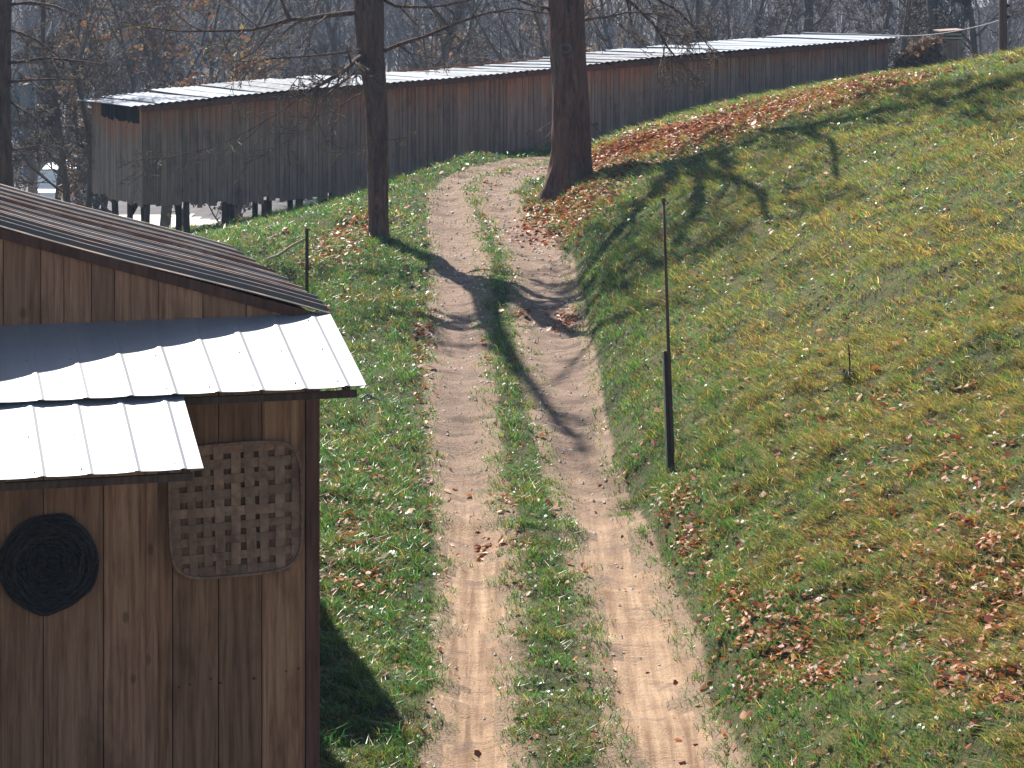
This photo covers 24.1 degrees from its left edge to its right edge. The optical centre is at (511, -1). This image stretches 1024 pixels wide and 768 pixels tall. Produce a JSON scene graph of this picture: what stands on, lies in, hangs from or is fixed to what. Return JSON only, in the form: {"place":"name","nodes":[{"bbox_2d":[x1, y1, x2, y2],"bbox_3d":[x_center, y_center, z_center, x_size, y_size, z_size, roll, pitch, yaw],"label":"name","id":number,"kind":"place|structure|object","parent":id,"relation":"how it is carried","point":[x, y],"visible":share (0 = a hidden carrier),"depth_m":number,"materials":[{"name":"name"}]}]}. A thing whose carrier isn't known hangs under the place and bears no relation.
{"place":"outdoors","nodes":[
{"label":"outdoors","id":0,"kind":"place"},
{"bbox_2d":[119,214,219,227],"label":"gravel lane","id":1,"kind":"structure","parent":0,"point":[155,219],"depth_m":102.75,"materials":[{"name":"white gravel"}]},
{"bbox_2d":[38,160,99,208],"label":"parked van","id":2,"kind":"object","parent":1,"relation":"on","point":[46,189],"visible":0.09,"depth_m":105.68,"materials":[{"name":"paint"}]},
{"bbox_2d":[11,0,1017,228],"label":"wooded hillside","id":3,"kind":"structure","parent":0,"point":[203,212],"depth_m":178.20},
{"bbox_2d":[11,0,133,194],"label":"bare tree","id":4,"kind":"object","parent":3,"relation":"on","point":[32,175],"visible":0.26,"depth_m":99.57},
{"bbox_2d":[11,0,451,136],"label":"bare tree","id":5,"kind":"object","parent":3,"relation":"on","point":[17,98],"visible":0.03,"depth_m":164.71,"materials":[{"name":"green plant"}]},
{"bbox_2d":[228,0,302,78],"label":"bare tree","id":6,"kind":"object","parent":3,"relation":"on","point":[245,2],"visible":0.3,"depth_m":119.50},
{"bbox_2d":[292,0,357,200],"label":"bare tree","id":7,"kind":"object","parent":3,"relation":"on","point":[333,41],"visible":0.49,"depth_m":99.93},
{"bbox_2d":[400,30,495,68],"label":"bare tree","id":8,"kind":"object","parent":3,"relation":"on","point":[455,40],"visible":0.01,"depth_m":104.91,"materials":[{"name":"brown plant"}]},
{"bbox_2d":[11,0,1023,172],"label":"wood","id":9,"kind":"object","parent":3,"relation":"on","point":[397,28],"visible":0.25,"depth_m":133.87,"materials":[{"name":"grey plant"}]},
{"bbox_2d":[519,0,622,54],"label":"bare tree","id":10,"kind":"object","parent":3,"relation":"on","point":[587,16],"visible":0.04,"depth_m":110.81,"materials":[{"name":"brown plant"}]},
{"bbox_2d":[666,0,737,44],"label":"bare tree","id":11,"kind":"object","parent":3,"relation":"on","point":[712,2],"visible":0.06,"depth_m":112.11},
{"bbox_2d":[718,0,796,38],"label":"bare tree","id":12,"kind":"object","parent":3,"relation":"on","point":[758,18],"visible":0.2,"depth_m":99.62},
{"bbox_2d":[913,0,1023,58],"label":"bare tree","id":13,"kind":"object","parent":3,"relation":"on","point":[1009,26],"visible":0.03,"depth_m":118.55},
{"bbox_2d":[967,0,1023,45],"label":"building","id":14,"kind":"structure","parent":3,"relation":"on","point":[980,5],"depth_m":188.20,"materials":[{"name":"white metal"}]},
{"bbox_2d":[426,157,718,767],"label":"dirt track","id":15,"kind":"structure","parent":0,"point":[643,694],"depth_m":26.95,"materials":[{"name":"beige soil"}]},
{"bbox_2d":[424,160,741,766],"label":"gravel stones","id":16,"kind":"object","parent":15,"relation":"on","point":[534,407],"visible":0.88,"depth_m":39.15,"materials":[{"name":"beige gravel"}]},
{"bbox_2d":[168,46,1023,767],"bbox_3d":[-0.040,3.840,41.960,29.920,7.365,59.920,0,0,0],"label":"ground","id":17,"kind":"structure","parent":0,"point":[606,437],"depth_m":27.64,"materials":[{"name":"green plant"}]},
{"bbox_2d":[0,0,124,186],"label":"bare oak","id":18,"kind":"object","parent":17,"relation":"on","point":[6,149],"visible":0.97,"depth_m":49.68,"materials":[{"name":"brown plant"}]},
{"bbox_2d":[11,0,116,202],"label":"bare tree","id":19,"kind":"object","parent":17,"relation":"on","point":[57,134],"visible":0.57,"depth_m":62.70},
{"bbox_2d":[38,0,118,207],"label":"bare tree","id":20,"kind":"object","parent":17,"relation":"on","point":[90,194],"visible":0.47,"depth_m":61.39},
{"bbox_2d":[0,184,365,767],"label":"plank shed","id":21,"kind":"structure","parent":17,"relation":"on","point":[139,360],"depth_m":17.81,"materials":[{"name":"brown wood"}]},
{"bbox_2d":[0,513,98,615],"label":"vine disc","id":22,"kind":"object","parent":21,"relation":"attached to","point":[49,564],"visible":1,"depth_m":17.58,"materials":[{"name":"black wicker"}]},
{"bbox_2d":[0,471,156,767],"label":"wall","id":23,"kind":"structure","parent":21,"relation":"in","point":[78,682],"depth_m":17.75,"materials":[{"name":"brown wood"}]},
{"bbox_2d":[168,440,303,578],"bbox_3d":[-2.078,3.830,18.063,1.018,1.018,0.072,-2,2,-16],"label":"woven basket","id":24,"kind":"object","parent":21,"relation":"attached to","point":[249,491],"visible":0.93,"depth_m":18.06,"materials":[{"name":"brown wicker"}]},
{"bbox_2d":[264,238,304,260],"bbox_3d":[-4.004,4.405,42.233,0.061,0.840,4.240,0,0,-15],"label":"leaning stick","id":25,"kind":"object","parent":17,"relation":"on","point":[282,251],"visible":0.98,"depth_m":42.24,"materials":[{"name":"brown wood"}]},
{"bbox_2d":[305,228,308,292],"bbox_3d":[-3.433,4.591,40.199,0.055,1.522,0.070,0,0,0],"label":"steel post","id":26,"kind":"object","parent":17,"relation":"on","point":[307,259],"visible":0.92,"depth_m":40.18,"materials":[{"name":"black metal"}]},
{"bbox_2d":[90,0,547,238],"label":"bare oak","id":27,"kind":"object","parent":17,"relation":"on","point":[369,59],"visible":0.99,"depth_m":46.19,"materials":[{"name":"brown plant"}]},
{"bbox_2d":[74,32,905,233],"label":"long barn","id":28,"kind":"structure","parent":17,"relation":"on","point":[494,107],"depth_m":60.20,"materials":[{"name":"brown wood"}]},
{"bbox_2d":[193,51,1023,767],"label":"clover","id":29,"kind":"object","parent":17,"relation":"on","point":[781,733],"visible":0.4,"depth_m":33.06,"materials":[{"name":"green plant"}]},
{"bbox_2d":[205,50,1023,767],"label":"fallen leaves","id":30,"kind":"object","parent":17,"relation":"on","point":[633,146],"visible":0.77,"depth_m":25.71,"materials":[{"name":"brown plant"}]},
{"bbox_2d":[503,0,725,201],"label":"bare oak","id":31,"kind":"object","parent":17,"relation":"on","point":[570,138],"visible":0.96,"depth_m":50.91,"materials":[{"name":"brown plant"}]},
{"bbox_2d":[661,198,674,473],"bbox_3d":[1.822,4.062,27.989,0.172,3.512,0.115,0,0,0],"label":"steel post","id":32,"kind":"object","parent":17,"relation":"on","point":[668,412],"visible":0.88,"depth_m":27.96,"materials":[{"name":"black metal"}]},
{"bbox_2d":[838,344,858,380],"bbox_3d":[3.936,4.247,28.060,0.250,0.451,0.257,0,0,0],"label":"dead weed","id":33,"kind":"object","parent":17,"relation":"on","point":[845,373],"visible":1,"depth_m":28.04,"materials":[{"name":"plant"}]},
{"bbox_2d":[882,33,951,69],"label":"brush pile","id":34,"kind":"object","parent":17,"relation":"on","point":[923,51],"visible":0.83,"depth_m":65.75,"materials":[{"name":"brown plant"}]},
{"bbox_2d":[933,28,963,64],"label":"slatted hut","id":35,"kind":"object","parent":17,"relation":"on","point":[953,48],"visible":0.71,"depth_m":65.77,"materials":[{"name":"grey wood"}]},
{"bbox_2d":[999,0,1009,52],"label":"wooden pole","id":36,"kind":"object","parent":17,"relation":"on","point":[1003,7],"visible":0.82,"depth_m":56.92,"materials":[{"name":"brown wood"}]},
{"bbox_2d":[910,20,998,35],"bbox_3d":[11.173,0.721,61.481,0.022,0.562,9.196,0,0,-6],"label":"slack wire","id":37,"kind":"object","parent":36,"relation":"attached to","point":[956,30],"visible":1,"depth_m":60.78,"materials":[{"name":"grey metal"}]},
{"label":"pasture","id":38,"kind":"structure","parent":0,"visible":0},
{"bbox_2d":[11,0,122,202],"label":"bare tree","id":39,"kind":"object","parent":38,"relation":"on","point":[58,181],"visible":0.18,"depth_m":84.33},
{"bbox_2d":[19,13,147,211],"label":"bare tree","id":40,"kind":"object","parent":38,"relation":"on","point":[104,38],"visible":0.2,"depth_m":80.62,"materials":[{"name":"brown plant"}]},
{"bbox_2d":[46,0,170,214],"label":"bare tree","id":41,"kind":"object","parent":38,"relation":"on","point":[78,161],"visible":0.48,"depth_m":78.77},
{"bbox_2d":[122,0,214,227],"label":"bare tree","id":42,"kind":"object","parent":38,"relation":"on","point":[165,220],"visible":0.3,"depth_m":86.46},
{"bbox_2d":[100,0,251,225],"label":"bare tree","id":43,"kind":"object","parent":38,"relation":"on","point":[151,44],"visible":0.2,"depth_m":82.70,"materials":[{"name":"brown plant"}]},
{"bbox_2d":[189,42,288,221],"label":"bare tree","id":44,"kind":"object","parent":38,"relation":"on","point":[259,72],"visible":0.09,"depth_m":77.89,"materials":[{"name":"brown plant"}]},
{"bbox_2d":[160,0,351,219],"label":"bare tree","id":45,"kind":"object","parent":38,"relation":"on","point":[257,36],"visible":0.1,"depth_m":92.55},
{"bbox_2d":[246,0,332,205],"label":"bare tree","id":46,"kind":"object","parent":38,"relation":"on","point":[324,68],"visible":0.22,"depth_m":81.20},
{"bbox_2d":[397,0,499,69],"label":"bare tree","id":47,"kind":"object","parent":38,"relation":"on","point":[445,51],"visible":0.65,"depth_m":89.00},
{"bbox_2d":[426,0,519,65],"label":"bare tree","id":48,"kind":"object","parent":38,"relation":"on","point":[467,43],"visible":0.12,"depth_m":91.06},
{"bbox_2d":[427,0,549,64],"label":"bare tree","id":49,"kind":"object","parent":38,"relation":"on","point":[515,47],"visible":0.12,"depth_m":82.02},
{"bbox_2d":[584,0,735,51],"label":"bare tree","id":50,"kind":"object","parent":38,"relation":"on","point":[606,32],"visible":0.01,"depth_m":97.61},
{"bbox_2d":[633,0,733,47],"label":"bare tree","id":51,"kind":"object","parent":38,"relation":"on","point":[715,25],"visible":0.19,"depth_m":89.13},
{"bbox_2d":[650,0,835,42],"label":"bare tree","id":52,"kind":"object","parent":38,"relation":"on","point":[727,12],"visible":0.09,"depth_m":88.22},
{"bbox_2d":[759,0,864,35],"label":"bare tree","id":53,"kind":"object","parent":38,"relation":"on","point":[808,23],"visible":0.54,"depth_m":91.49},
{"bbox_2d":[843,0,925,70],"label":"bare tree","id":54,"kind":"object","parent":38,"relation":"on","point":[889,9],"visible":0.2,"depth_m":82.54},
{"bbox_2d":[835,0,979,64],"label":"bare tree","id":55,"kind":"object","parent":38,"relation":"on","point":[908,17],"visible":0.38,"depth_m":76.38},
{"bbox_2d":[926,0,939,41],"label":"bare tree","id":56,"kind":"object","parent":38,"relation":"on","point":[930,16],"visible":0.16,"depth_m":74.15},
{"bbox_2d":[915,0,1023,61],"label":"bare tree","id":57,"kind":"object","parent":38,"relation":"on","point":[968,13],"visible":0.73,"depth_m":73.27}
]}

